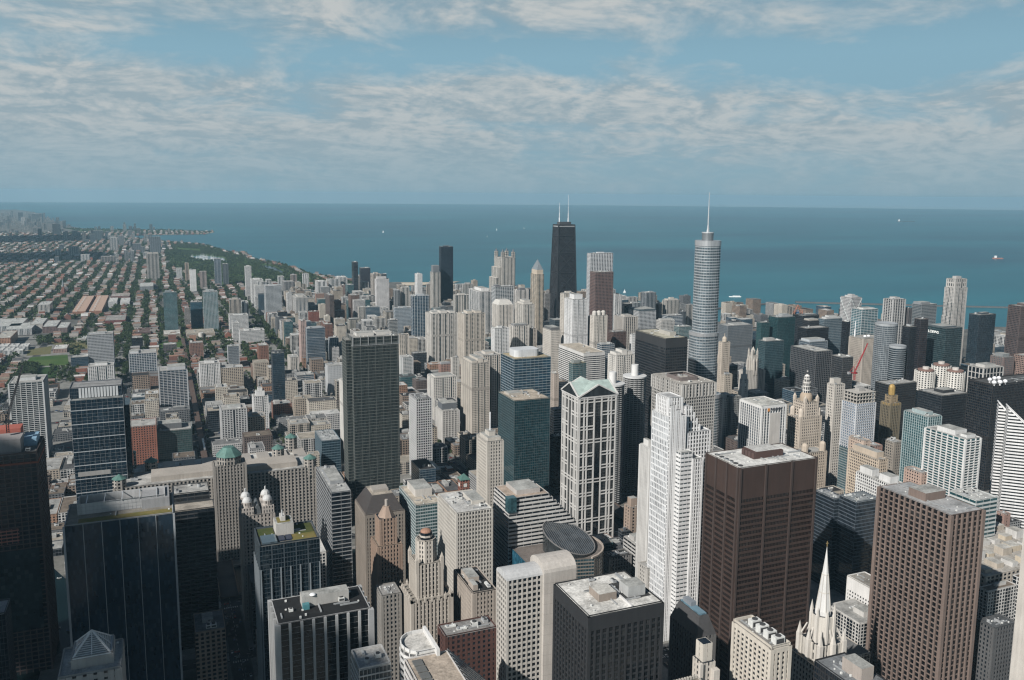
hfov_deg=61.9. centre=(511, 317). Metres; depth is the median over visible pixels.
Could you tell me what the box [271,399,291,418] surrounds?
brick loft
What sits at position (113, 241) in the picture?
apartment tower
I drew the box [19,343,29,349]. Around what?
row house
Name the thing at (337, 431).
concrete block
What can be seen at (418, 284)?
apartment tower
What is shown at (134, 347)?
house
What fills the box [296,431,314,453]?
apartment block
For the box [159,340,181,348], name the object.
lawn
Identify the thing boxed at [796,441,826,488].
turreted block
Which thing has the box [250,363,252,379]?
brick loft
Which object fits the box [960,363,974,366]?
glass block
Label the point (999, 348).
glass block
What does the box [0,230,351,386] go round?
distant houses
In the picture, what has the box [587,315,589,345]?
office tower
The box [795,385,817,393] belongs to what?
concrete block
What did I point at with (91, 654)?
office tower
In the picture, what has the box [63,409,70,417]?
apartment block
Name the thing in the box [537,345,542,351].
concrete block
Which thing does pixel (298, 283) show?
stone block
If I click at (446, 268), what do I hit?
apartment tower
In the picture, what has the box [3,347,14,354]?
row house
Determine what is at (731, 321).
concrete block
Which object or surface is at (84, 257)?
apartment tower
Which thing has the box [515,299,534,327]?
apartment tower
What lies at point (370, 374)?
office tower
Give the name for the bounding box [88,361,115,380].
apartment tower
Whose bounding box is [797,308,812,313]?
stone block
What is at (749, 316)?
stone block
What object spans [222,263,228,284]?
apartment tower
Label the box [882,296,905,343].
office tower
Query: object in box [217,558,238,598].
bascule bridge
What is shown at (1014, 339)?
office tower
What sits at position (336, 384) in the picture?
apartment block
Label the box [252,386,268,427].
apartment tower
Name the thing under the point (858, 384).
apartment block
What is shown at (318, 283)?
apartment tower
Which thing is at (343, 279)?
apartment tower
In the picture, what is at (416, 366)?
stone block
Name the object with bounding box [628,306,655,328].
office tower
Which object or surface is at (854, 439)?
office tower
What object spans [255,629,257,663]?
stone block
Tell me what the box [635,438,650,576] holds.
ribbed tower
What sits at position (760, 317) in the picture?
concrete block
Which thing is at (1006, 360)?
office tower
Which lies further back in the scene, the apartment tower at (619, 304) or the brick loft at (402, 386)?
the apartment tower at (619, 304)
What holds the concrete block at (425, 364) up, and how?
on the ground at (54, 672)
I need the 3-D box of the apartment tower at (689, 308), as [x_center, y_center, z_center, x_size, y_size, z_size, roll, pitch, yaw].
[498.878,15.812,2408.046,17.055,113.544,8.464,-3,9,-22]
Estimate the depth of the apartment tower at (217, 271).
3725.65 m
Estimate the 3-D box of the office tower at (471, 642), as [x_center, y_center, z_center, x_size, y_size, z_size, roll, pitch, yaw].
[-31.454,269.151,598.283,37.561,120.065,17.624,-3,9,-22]
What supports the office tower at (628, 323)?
on the ground at (54, 672)
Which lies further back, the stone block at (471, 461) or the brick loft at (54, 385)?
the brick loft at (54, 385)
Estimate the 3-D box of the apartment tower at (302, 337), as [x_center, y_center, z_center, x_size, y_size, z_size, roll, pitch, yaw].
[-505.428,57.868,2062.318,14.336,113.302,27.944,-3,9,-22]
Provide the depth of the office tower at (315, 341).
2001.90 m
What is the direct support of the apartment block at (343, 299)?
on the ground at (54, 672)
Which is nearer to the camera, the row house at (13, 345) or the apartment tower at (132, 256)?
the row house at (13, 345)
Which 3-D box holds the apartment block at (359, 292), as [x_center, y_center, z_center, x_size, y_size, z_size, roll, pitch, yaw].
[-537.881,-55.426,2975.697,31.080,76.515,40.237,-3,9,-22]
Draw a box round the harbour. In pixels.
[192,255,224,260]
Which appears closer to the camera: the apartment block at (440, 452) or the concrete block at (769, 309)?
the apartment block at (440, 452)
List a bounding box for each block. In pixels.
[0,318,27,331]
[0,330,17,343]
[0,410,10,424]
[1,403,8,409]
[5,322,34,334]
[30,318,47,329]
[38,301,52,313]
[42,320,60,332]
[46,456,63,479]
[48,487,65,498]
[49,388,57,399]
[50,397,54,406]
[51,445,63,456]
[51,478,67,483]
[51,522,63,532]
[52,532,62,540]
[52,540,63,556]
[53,344,68,352]
[53,427,72,441]
[54,451,73,457]
[57,322,70,332]
[57,422,71,428]
[58,496,76,521]
[59,419,70,422]
[60,456,74,478]
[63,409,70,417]
[64,401,69,409]
[67,480,75,493]
[68,474,74,480]
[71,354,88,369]
[72,295,108,314]
[77,335,86,339]
[105,314,126,323]
[108,298,117,307]
[111,293,129,298]
[112,433,317,531]
[120,298,130,304]
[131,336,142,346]
[131,393,144,400]
[131,400,144,412]
[131,413,143,418]
[132,372,149,389]
[132,389,149,393]
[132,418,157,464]
[135,327,150,334]
[140,282,153,291]
[144,397,158,417]
[145,390,158,400]
[151,386,158,390]
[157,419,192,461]
[159,405,190,421]
[163,330,180,339]
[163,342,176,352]
[166,412,178,419]
[172,451,194,460]
[186,328,214,339]
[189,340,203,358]
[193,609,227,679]
[197,369,199,388]
[200,386,214,397]
[202,397,214,407]
[205,400,222,426]
[206,406,219,432]
[211,437,241,456]
[215,383,227,401]
[220,362,228,373]
[221,364,243,385]
[222,392,239,404]
[228,388,247,395]
[240,395,249,403]
[247,411,265,431]
[247,441,264,452]
[247,564,256,644]
[252,359,268,384]
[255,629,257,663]
[257,377,267,385]
[258,293,264,313]
[259,310,264,316]
[265,391,271,402]
[267,312,277,322]
[267,365,271,382]
[271,317,274,328]
[274,413,292,425]
[275,316,283,335]
[277,310,287,315]
[278,415,304,434]
[279,319,289,342]
[282,320,285,343]
[283,320,292,345]
[285,336,289,348]
[285,369,299,377]
[285,377,297,400]
[286,316,294,322]
[287,418,309,434]
[290,333,298,353]
[291,286,301,291]
[292,394,311,415]
[293,313,297,323]
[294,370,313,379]
[295,281,300,286]
[295,289,303,292]
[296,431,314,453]
[297,378,305,387]
[298,311,307,325]
[302,379,322,396]
[305,413,326,420]
[306,320,310,326]
[306,396,336,413]
[307,451,319,466]
[308,297,314,304]
[308,305,315,310]
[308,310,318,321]
[309,357,323,370]
[309,409,339,429]
[309,419,330,430]
[315,370,324,378]
[317,298,324,309]
[318,303,325,317]
[318,376,324,388]
[320,286,329,297]
[320,539,326,587]
[324,314,329,320]
[325,338,327,349]
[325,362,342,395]
[330,345,338,362]
[331,289,341,299]
[333,429,339,437]
[334,286,342,296]
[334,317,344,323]
[334,324,346,341]
[334,378,339,408]
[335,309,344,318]
[341,296,347,303]
[341,303,345,321]
[345,284,353,295]
[346,299,348,318]
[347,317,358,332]
[351,491,352,523]
[352,290,362,298]
[356,321,360,329]
[360,281,368,290]
[361,319,372,330]
[362,288,370,292]
[364,298,369,305]
[364,325,376,331]
[367,295,374,301]
[372,316,385,328]
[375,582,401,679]
[381,306,387,315]
[383,310,393,325]
[389,288,392,298]
[389,299,393,308]
[390,488,398,500]
[399,373,415,386]
[399,391,416,405]
[400,410,408,427]
[400,432,408,454]
[400,455,409,474]
[403,401,408,409]
[403,478,410,484]
[404,326,410,331]
[409,335,417,354]
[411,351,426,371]
[411,458,435,482]
[413,360,420,373]
[417,336,425,351]
[424,361,436,375]
[430,461,441,474]
[432,423,436,443]
[432,442,447,462]
[434,397,456,420]
[436,474,446,481]
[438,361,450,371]
[439,305,447,309]
[443,471,460,483]
[444,437,458,447]
[450,440,459,455]
[455,283,462,289]
[457,379,460,397]
[457,397,459,409]
[457,430,471,437]
[459,433,476,465]
[466,453,476,469]
[469,470,475,490]
[471,279,477,286]
[485,337,490,345]
[485,341,488,349]
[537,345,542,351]
[543,320,548,326]
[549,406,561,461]
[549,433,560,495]
[558,378,567,407]
[577,291,585,297]
[591,533,612,551]
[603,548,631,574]
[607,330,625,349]
[609,537,623,549]
[618,527,629,539]
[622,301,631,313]
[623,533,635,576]
[625,296,637,301]
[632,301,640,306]
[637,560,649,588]
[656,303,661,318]
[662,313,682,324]
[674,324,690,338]
[676,674,700,679]
[679,294,690,303]
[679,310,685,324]
[680,303,685,310]
[713,445,723,450]
[716,363,737,387]
[720,313,731,319]
[721,302,732,312]
[726,319,741,322]
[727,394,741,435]
[732,304,746,317]
[736,318,752,323]
[737,363,745,369]
[746,298,760,312]
[746,308,752,313]
[746,313,753,317]
[747,389,767,397]
[752,328,755,339]
[752,339,755,348]
[753,313,767,321]
[765,302,776,316]
[774,303,787,314]
[774,377,789,399]
[776,399,791,428]
[782,364,784,375]
[782,387,801,404]
[787,305,792,314]
[788,304,801,307]
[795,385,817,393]
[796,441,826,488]
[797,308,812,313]
[816,305,830,313]
[817,485,843,494]
[818,309,833,317]
[819,402,825,407]
[821,411,825,425]
[822,422,824,440]
[831,598,867,647]
[837,636,870,662]
[852,380,870,399]
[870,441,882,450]
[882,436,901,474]
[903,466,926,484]
[959,366,967,391]
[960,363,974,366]
[976,580,1016,619]
[993,334,1004,344]
[994,344,1003,352]
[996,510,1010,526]
[1010,516,1021,527]
[1012,573,1018,620]
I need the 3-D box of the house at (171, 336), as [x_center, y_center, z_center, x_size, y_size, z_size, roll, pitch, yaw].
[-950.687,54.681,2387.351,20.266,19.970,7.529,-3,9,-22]
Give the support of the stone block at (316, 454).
on the ground at (54, 672)
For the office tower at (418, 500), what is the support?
on the ground at (54, 672)
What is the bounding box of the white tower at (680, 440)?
[647,392,710,641]
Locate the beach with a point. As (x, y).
(412, 283)
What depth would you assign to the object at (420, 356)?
1993.13 m
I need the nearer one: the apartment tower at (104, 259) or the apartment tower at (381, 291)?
the apartment tower at (381, 291)
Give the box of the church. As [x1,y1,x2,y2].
[61,278,66,294]
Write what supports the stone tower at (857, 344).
on the ground at (54, 672)
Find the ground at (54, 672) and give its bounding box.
[0,210,1005,679]
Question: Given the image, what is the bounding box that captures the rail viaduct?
[181,334,207,457]
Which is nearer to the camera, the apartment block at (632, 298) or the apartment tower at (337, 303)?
the apartment tower at (337, 303)
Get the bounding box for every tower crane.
[0,365,22,432]
[847,343,867,378]
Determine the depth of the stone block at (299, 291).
3034.00 m
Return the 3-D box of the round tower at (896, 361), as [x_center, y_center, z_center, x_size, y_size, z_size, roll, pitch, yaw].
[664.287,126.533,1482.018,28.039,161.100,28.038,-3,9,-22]
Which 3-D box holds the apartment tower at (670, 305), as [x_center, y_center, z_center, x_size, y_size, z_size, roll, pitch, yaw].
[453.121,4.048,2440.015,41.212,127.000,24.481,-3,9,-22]
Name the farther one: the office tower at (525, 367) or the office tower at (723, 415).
the office tower at (723, 415)
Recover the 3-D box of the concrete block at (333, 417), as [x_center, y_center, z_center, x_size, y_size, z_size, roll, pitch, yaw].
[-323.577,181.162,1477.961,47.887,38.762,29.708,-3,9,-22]
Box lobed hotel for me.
[914,361,965,406]
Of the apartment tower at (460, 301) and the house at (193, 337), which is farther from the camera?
the apartment tower at (460, 301)
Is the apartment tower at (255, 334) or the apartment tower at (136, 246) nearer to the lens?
the apartment tower at (255, 334)
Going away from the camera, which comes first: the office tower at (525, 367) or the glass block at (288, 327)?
the office tower at (525, 367)
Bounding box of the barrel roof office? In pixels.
[496,550,576,679]
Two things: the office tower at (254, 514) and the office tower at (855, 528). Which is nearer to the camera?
the office tower at (254, 514)
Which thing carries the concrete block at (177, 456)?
on the ground at (54, 672)
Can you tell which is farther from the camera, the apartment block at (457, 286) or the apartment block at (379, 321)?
the apartment block at (457, 286)
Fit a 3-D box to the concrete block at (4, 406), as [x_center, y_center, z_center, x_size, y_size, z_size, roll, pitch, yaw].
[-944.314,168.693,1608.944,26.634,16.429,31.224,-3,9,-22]
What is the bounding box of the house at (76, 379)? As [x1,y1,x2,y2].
[74,377,81,381]
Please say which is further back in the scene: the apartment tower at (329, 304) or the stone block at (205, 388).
the apartment tower at (329, 304)
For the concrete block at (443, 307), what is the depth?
2543.10 m
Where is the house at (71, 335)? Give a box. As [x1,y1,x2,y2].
[69,333,78,339]
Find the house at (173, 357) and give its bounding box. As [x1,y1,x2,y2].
[169,355,177,359]
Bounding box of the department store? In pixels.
[979,522,1023,586]
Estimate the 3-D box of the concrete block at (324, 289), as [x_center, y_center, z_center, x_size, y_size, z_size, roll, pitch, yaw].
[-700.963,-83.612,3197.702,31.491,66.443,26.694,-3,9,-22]
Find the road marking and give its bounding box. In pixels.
[47,344,668,675]
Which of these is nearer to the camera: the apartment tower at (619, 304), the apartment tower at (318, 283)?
the apartment tower at (619, 304)
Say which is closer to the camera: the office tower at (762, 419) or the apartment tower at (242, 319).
the office tower at (762, 419)
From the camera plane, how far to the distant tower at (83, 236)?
7015.12 m
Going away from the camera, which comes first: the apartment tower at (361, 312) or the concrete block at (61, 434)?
the concrete block at (61, 434)
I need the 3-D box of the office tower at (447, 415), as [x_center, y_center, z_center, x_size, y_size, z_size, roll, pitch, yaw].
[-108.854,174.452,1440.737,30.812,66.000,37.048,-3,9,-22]
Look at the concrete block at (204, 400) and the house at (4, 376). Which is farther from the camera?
the house at (4, 376)
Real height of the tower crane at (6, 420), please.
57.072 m
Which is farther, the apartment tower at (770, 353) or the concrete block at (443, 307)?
the concrete block at (443, 307)
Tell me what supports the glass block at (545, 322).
on the ground at (54, 672)
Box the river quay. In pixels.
[219,506,623,597]
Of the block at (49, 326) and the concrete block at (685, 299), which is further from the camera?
the concrete block at (685, 299)
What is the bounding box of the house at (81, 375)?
[74,374,84,379]
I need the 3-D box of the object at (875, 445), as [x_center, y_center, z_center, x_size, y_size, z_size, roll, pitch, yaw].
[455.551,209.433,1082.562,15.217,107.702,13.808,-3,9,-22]
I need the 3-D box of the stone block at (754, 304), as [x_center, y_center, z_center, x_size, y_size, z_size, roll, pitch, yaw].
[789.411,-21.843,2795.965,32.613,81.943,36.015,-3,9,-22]
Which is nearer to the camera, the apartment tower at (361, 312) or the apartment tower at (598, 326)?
the apartment tower at (598, 326)
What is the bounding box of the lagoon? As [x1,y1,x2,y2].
[261,265,282,272]
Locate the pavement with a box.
[0,312,988,679]
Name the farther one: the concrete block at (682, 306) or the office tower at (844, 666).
the concrete block at (682, 306)
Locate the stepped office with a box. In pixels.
[172,481,218,649]
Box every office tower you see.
[0,423,58,674]
[0,598,16,679]
[57,629,125,679]
[62,485,182,679]
[69,379,134,501]
[87,331,115,363]
[238,486,274,620]
[254,510,320,679]
[264,284,281,312]
[267,584,374,679]
[305,325,325,367]
[315,429,340,470]
[316,465,352,586]
[342,329,399,519]
[354,484,405,606]
[364,305,379,318]
[387,318,397,334]
[393,306,410,333]
[399,478,437,582]
[411,293,428,336]
[435,399,459,442]
[437,489,492,591]
[437,615,495,679]
[453,565,495,624]
[476,412,503,508]
[491,284,513,327]
[498,388,549,492]
[501,346,550,458]
[542,325,560,372]
[544,290,549,320]
[549,317,559,326]
[552,570,663,679]
[558,342,604,381]
[560,376,618,536]
[569,359,585,381]
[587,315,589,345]
[597,341,614,378]
[614,314,637,349]
[624,496,636,532]
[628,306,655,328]
[629,333,634,363]
[635,328,687,438]
[650,371,716,451]
[656,318,674,330]
[668,596,715,679]
[686,339,688,371]
[699,443,817,679]
[717,322,752,361]
[717,335,729,391]
[718,392,729,448]
[721,372,731,393]
[729,615,791,679]
[737,396,786,447]
[755,320,769,353]
[768,313,794,376]
[789,344,832,402]
[794,313,818,344]
[797,325,828,348]
[799,337,827,348]
[802,318,818,325]
[811,488,838,589]
[813,652,885,679]
[818,315,841,354]
[824,377,844,486]
[830,353,853,399]
[833,491,875,595]
[837,387,875,493]
[840,320,850,354]
[845,435,870,492]
[845,443,887,493]
[845,571,870,604]
[850,306,877,335]
[855,464,901,495]
[865,481,985,679]
[874,377,916,442]
[878,384,900,443]
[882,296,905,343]
[901,324,916,379]
[913,317,928,379]
[917,387,966,427]
[925,323,962,367]
[949,487,997,537]
[964,373,1023,490]
[965,312,995,363]
[966,362,1003,391]
[971,613,1014,679]
[990,352,1014,374]
[1004,302,1023,355]
[1013,353,1023,373]
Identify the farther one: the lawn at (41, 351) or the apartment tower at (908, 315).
the lawn at (41, 351)
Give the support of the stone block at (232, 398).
on the ground at (54, 672)
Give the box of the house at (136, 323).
[133,322,140,325]
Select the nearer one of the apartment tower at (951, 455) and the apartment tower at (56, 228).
the apartment tower at (951, 455)
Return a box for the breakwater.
[795,301,1007,307]
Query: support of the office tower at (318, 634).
on the ground at (54, 672)
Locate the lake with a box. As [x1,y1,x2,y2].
[0,202,1023,328]
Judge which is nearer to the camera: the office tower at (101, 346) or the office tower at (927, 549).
the office tower at (927, 549)
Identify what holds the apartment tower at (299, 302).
on the ground at (54, 672)
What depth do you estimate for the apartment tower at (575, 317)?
1762.46 m
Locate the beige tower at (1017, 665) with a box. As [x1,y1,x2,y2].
[1009,531,1023,679]
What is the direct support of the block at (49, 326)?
on the ground at (54, 672)
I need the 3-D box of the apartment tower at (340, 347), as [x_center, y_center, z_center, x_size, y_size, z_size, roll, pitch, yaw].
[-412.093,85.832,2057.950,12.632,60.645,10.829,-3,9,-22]
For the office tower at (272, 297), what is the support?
on the ground at (54, 672)
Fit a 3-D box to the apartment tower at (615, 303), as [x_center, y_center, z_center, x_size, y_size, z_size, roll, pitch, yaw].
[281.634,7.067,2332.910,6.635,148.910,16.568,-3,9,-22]
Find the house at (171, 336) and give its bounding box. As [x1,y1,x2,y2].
[168,334,175,340]
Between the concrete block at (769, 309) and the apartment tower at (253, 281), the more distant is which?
the apartment tower at (253, 281)
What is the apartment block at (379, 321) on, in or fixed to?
on the ground at (54, 672)
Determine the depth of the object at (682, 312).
2368.34 m
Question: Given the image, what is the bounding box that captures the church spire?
[790,541,846,679]
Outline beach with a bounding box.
[401,281,459,284]
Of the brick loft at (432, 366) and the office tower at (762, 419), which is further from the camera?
the brick loft at (432, 366)
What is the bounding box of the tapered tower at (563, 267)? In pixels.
[549,196,576,317]
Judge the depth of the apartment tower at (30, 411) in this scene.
1307.43 m
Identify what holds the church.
on the ground at (54, 672)
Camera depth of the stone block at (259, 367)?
1851.45 m
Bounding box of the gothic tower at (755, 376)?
[738,347,764,394]
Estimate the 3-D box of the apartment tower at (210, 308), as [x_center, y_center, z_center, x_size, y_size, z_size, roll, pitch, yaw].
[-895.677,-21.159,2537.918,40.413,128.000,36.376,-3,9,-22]
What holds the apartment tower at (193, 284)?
on the ground at (54, 672)
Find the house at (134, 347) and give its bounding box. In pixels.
[130,346,139,349]
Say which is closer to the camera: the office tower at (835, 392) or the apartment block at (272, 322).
the office tower at (835, 392)
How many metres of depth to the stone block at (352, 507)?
1072.38 m
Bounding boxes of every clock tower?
[457,473,469,490]
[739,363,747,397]
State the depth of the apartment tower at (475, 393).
1416.80 m
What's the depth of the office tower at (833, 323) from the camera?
1877.97 m
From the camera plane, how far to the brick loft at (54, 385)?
1758.37 m
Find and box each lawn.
[27,346,51,355]
[28,355,68,365]
[37,367,57,378]
[46,340,87,351]
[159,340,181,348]
[170,247,317,284]
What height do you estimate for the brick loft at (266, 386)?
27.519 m
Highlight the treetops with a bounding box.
[0,227,469,485]
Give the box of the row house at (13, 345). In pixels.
[8,343,19,347]
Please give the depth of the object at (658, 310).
2397.66 m
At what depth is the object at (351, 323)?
2386.77 m
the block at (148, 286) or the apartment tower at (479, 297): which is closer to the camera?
the apartment tower at (479, 297)
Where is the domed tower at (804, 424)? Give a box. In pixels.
[786,371,821,447]
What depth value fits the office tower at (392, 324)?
2202.34 m
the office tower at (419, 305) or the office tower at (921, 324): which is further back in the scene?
the office tower at (419, 305)
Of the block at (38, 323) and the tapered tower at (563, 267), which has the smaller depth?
the tapered tower at (563, 267)
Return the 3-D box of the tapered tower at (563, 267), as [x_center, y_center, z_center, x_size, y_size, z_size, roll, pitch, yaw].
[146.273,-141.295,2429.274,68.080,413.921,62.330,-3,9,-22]
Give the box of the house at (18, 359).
[12,357,22,362]
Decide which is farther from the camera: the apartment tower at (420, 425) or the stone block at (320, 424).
the stone block at (320, 424)
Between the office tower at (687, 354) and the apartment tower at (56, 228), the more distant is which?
the apartment tower at (56, 228)
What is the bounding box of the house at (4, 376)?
[0,375,9,378]
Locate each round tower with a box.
[609,371,624,503]
[622,364,646,493]
[870,321,897,400]
[887,344,906,379]
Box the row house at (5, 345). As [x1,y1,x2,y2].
[0,343,9,347]
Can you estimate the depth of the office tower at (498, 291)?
2217.49 m
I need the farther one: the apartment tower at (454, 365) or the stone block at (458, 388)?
the apartment tower at (454, 365)
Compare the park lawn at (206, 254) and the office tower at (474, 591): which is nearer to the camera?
the office tower at (474, 591)
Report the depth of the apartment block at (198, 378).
1805.25 m
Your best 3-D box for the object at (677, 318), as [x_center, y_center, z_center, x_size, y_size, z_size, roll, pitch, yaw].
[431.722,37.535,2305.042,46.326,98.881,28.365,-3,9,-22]
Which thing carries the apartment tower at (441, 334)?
on the ground at (54, 672)
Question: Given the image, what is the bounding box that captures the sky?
[0,0,1023,209]
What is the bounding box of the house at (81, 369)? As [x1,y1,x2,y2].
[77,368,85,371]
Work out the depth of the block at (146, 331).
2464.15 m
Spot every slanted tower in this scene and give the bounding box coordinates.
[989,400,1005,495]
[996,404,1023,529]
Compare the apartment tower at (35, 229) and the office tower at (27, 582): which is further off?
the apartment tower at (35, 229)
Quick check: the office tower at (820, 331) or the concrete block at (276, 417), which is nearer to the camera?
the concrete block at (276, 417)
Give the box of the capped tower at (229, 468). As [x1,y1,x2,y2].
[212,445,247,561]
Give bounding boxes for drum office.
[511,521,603,578]
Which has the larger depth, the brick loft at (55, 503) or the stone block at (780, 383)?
the stone block at (780, 383)
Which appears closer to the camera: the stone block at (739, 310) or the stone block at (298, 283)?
the stone block at (739, 310)
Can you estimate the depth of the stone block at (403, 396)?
1645.28 m
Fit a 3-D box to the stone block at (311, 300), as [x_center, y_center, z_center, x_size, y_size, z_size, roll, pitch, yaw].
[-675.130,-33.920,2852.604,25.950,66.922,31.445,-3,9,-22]
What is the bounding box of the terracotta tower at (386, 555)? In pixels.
[370,499,402,644]
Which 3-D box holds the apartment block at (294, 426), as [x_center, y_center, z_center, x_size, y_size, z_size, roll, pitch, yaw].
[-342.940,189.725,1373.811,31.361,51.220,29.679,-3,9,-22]
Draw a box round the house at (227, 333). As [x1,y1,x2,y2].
[225,331,230,337]
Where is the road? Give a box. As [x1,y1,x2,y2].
[0,295,808,679]
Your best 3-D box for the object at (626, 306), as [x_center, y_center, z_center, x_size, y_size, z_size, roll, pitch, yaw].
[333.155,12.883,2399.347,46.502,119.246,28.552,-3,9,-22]
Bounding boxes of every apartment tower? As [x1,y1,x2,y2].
[8,374,52,457]
[18,212,22,220]
[21,217,26,223]
[32,213,43,222]
[32,227,40,233]
[52,223,60,234]
[55,249,60,254]
[68,246,79,255]
[80,254,89,260]
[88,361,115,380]
[93,230,102,239]
[101,255,116,262]
[109,237,118,250]
[119,235,123,245]
[124,250,128,261]
[129,349,157,379]
[130,250,134,260]
[132,243,140,251]
[146,252,159,278]
[149,236,160,252]
[158,363,188,407]
[163,290,177,329]
[176,267,181,278]
[184,307,189,324]
[185,262,188,280]
[189,269,196,291]
[190,300,202,327]
[199,271,206,288]
[199,359,220,386]
[203,289,218,332]
[214,258,221,284]
[219,403,247,441]
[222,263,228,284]
[227,344,239,364]
[228,313,248,332]
[229,297,240,313]
[231,320,238,341]
[239,327,264,343]
[241,300,248,318]
[244,265,251,296]
[250,278,262,306]
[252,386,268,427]
[253,284,263,307]
[257,342,268,360]
[271,349,285,400]
[277,275,283,294]
[282,280,293,295]
[286,292,291,312]
[287,354,298,369]
[290,274,296,283]
[292,294,307,317]
[298,319,305,361]
[302,273,308,286]
[315,280,326,292]
[315,292,323,302]
[321,320,332,337]
[325,292,334,328]
[328,335,338,360]
[329,278,340,286]
[334,299,341,309]
[335,275,346,284]
[338,341,341,356]
[339,378,343,458]
[340,283,348,294]
[348,293,358,317]
[352,261,357,289]
[352,298,364,317]
[358,306,364,320]
[359,267,370,287]
[370,272,380,294]
[375,276,389,315]
[393,289,399,306]
[399,333,408,354]
[399,354,413,373]
[400,286,409,305]
[409,392,432,474]
[415,272,422,293]
[425,309,457,361]
[426,283,429,307]
[427,372,456,419]
[430,265,439,307]
[439,245,452,302]
[451,355,458,378]
[453,293,467,312]
[458,309,484,363]
[461,354,489,433]
[462,282,472,293]
[468,286,490,332]
[474,350,500,426]
[489,248,514,314]
[491,325,508,353]
[492,298,512,326]
[509,322,528,347]
[513,287,528,322]
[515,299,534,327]
[529,327,536,346]
[530,259,543,344]
[550,371,558,406]
[560,291,572,343]
[564,293,587,344]
[586,252,612,315]
[589,270,613,330]
[589,310,607,348]
[607,348,634,381]
[612,293,617,329]
[618,294,621,314]
[641,291,655,309]
[662,297,679,313]
[686,303,692,329]
[758,337,783,398]
[839,294,861,320]
[899,407,941,481]
[904,307,912,324]
[911,301,936,324]
[921,424,981,495]
[941,276,967,363]
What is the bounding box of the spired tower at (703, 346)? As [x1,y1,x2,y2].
[688,192,720,446]
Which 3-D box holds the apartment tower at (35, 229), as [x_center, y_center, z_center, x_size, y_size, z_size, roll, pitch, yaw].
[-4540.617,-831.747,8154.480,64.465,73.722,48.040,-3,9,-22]
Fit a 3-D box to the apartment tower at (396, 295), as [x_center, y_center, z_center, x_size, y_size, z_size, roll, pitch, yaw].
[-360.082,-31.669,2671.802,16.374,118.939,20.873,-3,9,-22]
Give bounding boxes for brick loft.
[48,473,51,488]
[49,383,59,393]
[49,482,67,493]
[49,498,61,522]
[150,373,158,389]
[201,388,214,401]
[228,385,244,389]
[242,430,272,452]
[245,404,251,411]
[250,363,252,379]
[261,383,271,391]
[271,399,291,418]
[301,356,305,367]
[399,382,406,392]
[400,427,408,433]
[407,389,419,392]
[412,377,426,389]
[427,362,439,373]
[428,482,445,495]
[436,462,455,474]
[437,479,457,491]
[723,435,737,449]
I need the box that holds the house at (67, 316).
[64,313,71,319]
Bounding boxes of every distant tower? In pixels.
[63,232,66,239]
[82,232,85,240]
[90,234,94,242]
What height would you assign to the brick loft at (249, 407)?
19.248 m
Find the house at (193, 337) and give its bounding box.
[189,334,195,340]
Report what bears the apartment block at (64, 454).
on the ground at (54, 672)
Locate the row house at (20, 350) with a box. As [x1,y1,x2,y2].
[13,347,24,353]
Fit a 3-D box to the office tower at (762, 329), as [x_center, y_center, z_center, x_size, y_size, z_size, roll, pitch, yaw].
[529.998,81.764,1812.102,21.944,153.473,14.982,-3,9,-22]
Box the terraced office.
[493,479,576,586]
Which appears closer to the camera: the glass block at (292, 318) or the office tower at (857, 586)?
the office tower at (857, 586)
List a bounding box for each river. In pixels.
[17,578,70,679]
[54,569,64,582]
[218,515,623,593]
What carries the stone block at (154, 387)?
on the ground at (54, 672)
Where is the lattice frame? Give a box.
[793,305,802,313]
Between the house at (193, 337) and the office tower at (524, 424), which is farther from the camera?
the house at (193, 337)
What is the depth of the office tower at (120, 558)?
681.59 m
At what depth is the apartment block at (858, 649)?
704.18 m
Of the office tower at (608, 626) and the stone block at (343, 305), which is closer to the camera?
the office tower at (608, 626)
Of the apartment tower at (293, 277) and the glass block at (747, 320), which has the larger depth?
the apartment tower at (293, 277)
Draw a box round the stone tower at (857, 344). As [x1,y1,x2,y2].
[848,321,873,384]
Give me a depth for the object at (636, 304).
2348.07 m
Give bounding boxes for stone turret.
[692,637,719,679]
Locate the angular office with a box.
[350,626,485,679]
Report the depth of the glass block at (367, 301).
2755.11 m
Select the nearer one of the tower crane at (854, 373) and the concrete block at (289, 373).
the tower crane at (854, 373)
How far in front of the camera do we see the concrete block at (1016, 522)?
969.66 m
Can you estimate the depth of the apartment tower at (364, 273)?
3302.80 m
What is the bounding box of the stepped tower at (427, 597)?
[399,528,452,642]

